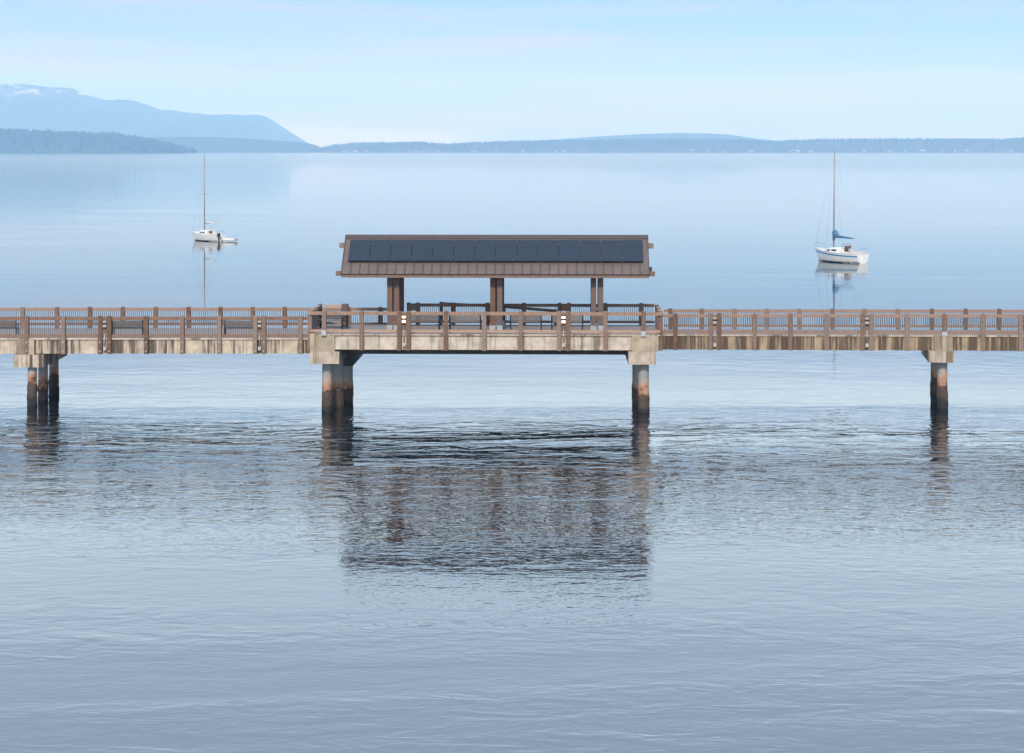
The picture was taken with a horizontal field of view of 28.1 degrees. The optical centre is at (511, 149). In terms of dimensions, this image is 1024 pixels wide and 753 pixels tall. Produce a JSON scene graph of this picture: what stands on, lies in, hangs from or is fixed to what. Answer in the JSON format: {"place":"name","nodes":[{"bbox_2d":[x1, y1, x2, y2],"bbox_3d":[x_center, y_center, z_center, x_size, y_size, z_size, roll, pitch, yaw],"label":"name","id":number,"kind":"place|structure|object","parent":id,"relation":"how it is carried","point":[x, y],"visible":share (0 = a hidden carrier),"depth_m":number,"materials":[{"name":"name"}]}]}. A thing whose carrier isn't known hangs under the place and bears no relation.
{"place":"outdoors","nodes":[
{"label":"outdoors","id":0,"kind":"place"},
{"bbox_2d":[0,128,200,152],"bbox_3d":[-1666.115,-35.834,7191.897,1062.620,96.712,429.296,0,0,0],"label":"distant wood","id":1,"kind":"object","parent":0,"point":[48,135],"visible":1,"depth_m":7164.51,"materials":[{"name":"blue plant"}]},
{"bbox_2d":[0,84,306,142],"bbox_3d":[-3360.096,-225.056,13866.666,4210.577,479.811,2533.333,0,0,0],"label":"mountain","id":2,"kind":"structure","parent":0,"point":[30,108],"depth_m":13489.89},
{"bbox_2d":[144,137,320,151],"bbox_3d":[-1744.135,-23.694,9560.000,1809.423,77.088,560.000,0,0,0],"label":"hill","id":3,"kind":"structure","parent":0,"point":[211,144],"depth_m":9441.51,"materials":[{"name":"blue"}]},
{"bbox_2d":[0,152,1023,752],"bbox_3d":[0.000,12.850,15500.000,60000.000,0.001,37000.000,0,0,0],"label":"water","id":4,"kind":"structure","parent":0,"point":[766,552],"depth_m":78.83,"materials":[{"name":"blue liquid"}]},
{"bbox_2d":[14,339,66,405],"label":"pier support","id":5,"kind":"object","parent":4,"relation":"in","point":[31,360],"visible":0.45,"depth_m":102.61,"materials":[{"name":"concrete"}]},
{"bbox_2d":[192,153,224,241],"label":"sailboat","id":6,"kind":"object","parent":4,"relation":"on","point":[207,235],"visible":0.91,"depth_m":287.95,"materials":[{"name":"white plastic"}]},
{"bbox_2d":[221,238,237,240],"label":"dinghy","id":7,"kind":"object","parent":4,"relation":"on","point":[229,239],"visible":1,"depth_m":285.71,"materials":[{"name":"white plastic"}]},
{"bbox_2d":[310,335,362,410],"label":"pier support","id":8,"kind":"object","parent":4,"relation":"in","point":[337,379],"visible":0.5,"depth_m":100.74,"materials":[{"name":"concrete"}]},
{"bbox_2d":[0,328,317,353],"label":"pier walkway","id":9,"kind":"structure","parent":8,"relation":"on","point":[128,345],"depth_m":102.56,"materials":[{"name":"concrete"}]},
{"bbox_2d":[0,320,18,333],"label":"bench","id":10,"kind":"object","parent":9,"relation":"on","point":[14,325],"visible":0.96,"depth_m":103.21,"materials":[{"name":"black metal"}]},
{"bbox_2d":[112,320,143,333],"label":"bench","id":11,"kind":"object","parent":9,"relation":"on","point":[128,323],"visible":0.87,"depth_m":103.25,"materials":[{"name":"black metal"}]},
{"bbox_2d":[0,316,307,353],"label":"railing","id":12,"kind":"object","parent":9,"relation":"attached to","point":[146,335],"visible":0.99,"depth_m":102.43,"materials":[{"name":"wood"}]},
{"bbox_2d":[102,319,106,349],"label":"path light","id":13,"kind":"object","parent":12,"relation":"attached to","point":[104,326],"visible":1,"depth_m":102.37,"materials":[{"name":"black metal"}]},
{"bbox_2d":[257,319,261,349],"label":"path light","id":14,"kind":"object","parent":12,"relation":"attached to","point":[259,326],"visible":1,"depth_m":102.43,"materials":[{"name":"metal"}]},
{"bbox_2d":[0,307,386,327],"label":"railing","id":15,"kind":"object","parent":9,"relation":"on","point":[155,310],"visible":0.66,"depth_m":108.41,"materials":[{"name":"wood"}]},
{"bbox_2d":[223,320,252,333],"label":"bench","id":16,"kind":"object","parent":9,"relation":"on","point":[224,321],"visible":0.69,"depth_m":103.29,"materials":[{"name":"black metal"}]},
{"bbox_2d":[310,324,659,354],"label":"pier platform","id":17,"kind":"structure","parent":8,"relation":"on","point":[471,343],"depth_m":100.16,"materials":[{"name":"concrete"}]},
{"bbox_2d":[308,304,321,349],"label":"railing","id":18,"kind":"object","parent":17,"relation":"attached to","point":[313,322],"visible":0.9,"depth_m":101.79,"materials":[{"name":"brown wood"}]},
{"bbox_2d":[318,310,347,328],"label":"bench","id":19,"kind":"object","parent":17,"relation":"on","point":[345,317],"visible":0.7,"depth_m":103.38,"materials":[{"name":"grey wood"}]},
{"bbox_2d":[324,304,348,326],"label":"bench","id":20,"kind":"object","parent":17,"relation":"on","point":[343,307],"visible":0.7,"depth_m":104.53,"materials":[{"name":"wood"}]},
{"bbox_2d":[411,315,439,329],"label":"bench","id":21,"kind":"object","parent":17,"relation":"on","point":[425,318],"visible":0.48,"depth_m":101.55,"materials":[{"name":"grey wood"}]},
{"bbox_2d":[449,315,480,329],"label":"bench","id":22,"kind":"object","parent":17,"relation":"on","point":[463,321],"visible":0.89,"depth_m":101.49,"materials":[{"name":"grey wood"}]},
{"bbox_2d":[310,311,659,350],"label":"railing","id":23,"kind":"object","parent":17,"relation":"attached to","point":[605,331],"visible":1,"depth_m":99.85,"materials":[{"name":"wood"}]},
{"bbox_2d":[401,314,405,345],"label":"path light","id":24,"kind":"object","parent":23,"relation":"attached to","point":[403,321],"visible":1,"depth_m":99.97,"materials":[{"name":"black metal"}]},
{"bbox_2d":[561,314,565,346],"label":"path light","id":25,"kind":"object","parent":23,"relation":"attached to","point":[563,322],"visible":1,"depth_m":99.72,"materials":[{"name":"metal"}]},
{"bbox_2d":[336,234,654,329],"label":"shelter","id":26,"kind":"object","parent":17,"relation":"on","point":[395,260],"visible":0.97,"depth_m":102.18,"materials":[{"name":"brown wood"}]},
{"bbox_2d":[435,301,556,324],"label":"ramp handrail","id":27,"kind":"object","parent":17,"relation":"on","point":[547,310],"visible":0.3,"depth_m":107.30,"materials":[{"name":"black metal"}]},
{"bbox_2d":[510,315,541,329],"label":"bench","id":28,"kind":"object","parent":17,"relation":"on","point":[532,318],"visible":0.93,"depth_m":101.39,"materials":[{"name":"grey wood"}]},
{"bbox_2d":[407,302,654,324],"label":"railing","id":29,"kind":"object","parent":17,"relation":"on","point":[523,306],"visible":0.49,"depth_m":105.39,"materials":[{"name":"wood"}]},
{"bbox_2d":[411,305,415,310],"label":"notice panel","id":30,"kind":"object","parent":29,"relation":"attached to","point":[413,307],"visible":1,"depth_m":105.54,"materials":[{"name":"grey"}]},
{"bbox_2d":[551,315,582,329],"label":"bench","id":31,"kind":"object","parent":17,"relation":"on","point":[576,318],"visible":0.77,"depth_m":101.33,"materials":[{"name":"grey wood"}]},
{"bbox_2d":[655,305,662,350],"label":"railing","id":32,"kind":"object","parent":17,"relation":"attached to","point":[658,322],"visible":0.9,"depth_m":99.81,"materials":[{"name":"brown wood"}]},
{"bbox_2d":[625,335,657,412],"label":"pier support","id":33,"kind":"object","parent":4,"relation":"in","point":[641,356],"visible":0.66,"depth_m":99.72,"materials":[{"name":"concrete"}]},
{"bbox_2d":[814,149,868,263],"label":"sailboat","id":34,"kind":"object","parent":4,"relation":"on","point":[845,254],"visible":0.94,"depth_m":233.67,"materials":[{"name":"white plastic"}]},
{"bbox_2d":[921,335,954,408],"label":"pier support","id":35,"kind":"object","parent":4,"relation":"in","point":[940,356],"visible":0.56,"depth_m":101.65,"materials":[{"name":"concrete"}]},
{"bbox_2d":[663,329,1023,350],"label":"pier walkway","id":36,"kind":"structure","parent":35,"relation":"on","point":[779,341],"depth_m":102.59,"materials":[{"name":"concrete"}]},
{"bbox_2d":[663,313,1023,351],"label":"railing","id":37,"kind":"object","parent":36,"relation":"attached to","point":[862,332],"visible":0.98,"depth_m":102.26,"materials":[{"name":"wood"}]},
{"bbox_2d":[712,315,716,346],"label":"path light","id":38,"kind":"object","parent":37,"relation":"attached to","point":[714,322],"visible":1,"depth_m":103.29,"materials":[{"name":"metal"}]},
{"bbox_2d":[865,315,869,346],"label":"path light","id":39,"kind":"object","parent":37,"relation":"attached to","point":[867,322],"visible":1,"depth_m":102.06,"materials":[{"name":"metal"}]},
{"bbox_2d":[664,308,1023,329],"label":"railing","id":40,"kind":"object","parent":36,"relation":"on","point":[814,311],"visible":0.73,"depth_m":105.67,"materials":[{"name":"wood"}]},
{"bbox_2d":[0,0,1023,147],"label":"sky","id":41,"kind":"structure","parent":0,"point":[327,72],"materials":[{"name":"blue"}]},
{"bbox_2d":[536,133,774,141],"bbox_3d":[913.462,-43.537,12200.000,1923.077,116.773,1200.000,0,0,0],"label":"hill","id":42,"kind":"structure","parent":0,"point":[683,136],"depth_m":12183.81,"materials":[{"name":"blue"}]},
{"bbox_2d":[305,137,1023,152],"bbox_3d":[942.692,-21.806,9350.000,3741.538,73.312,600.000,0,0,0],"label":"shore","id":43,"kind":"structure","parent":0,"point":[705,148],"depth_m":9142.79,"materials":[{"name":"blue plant"}]}
]}

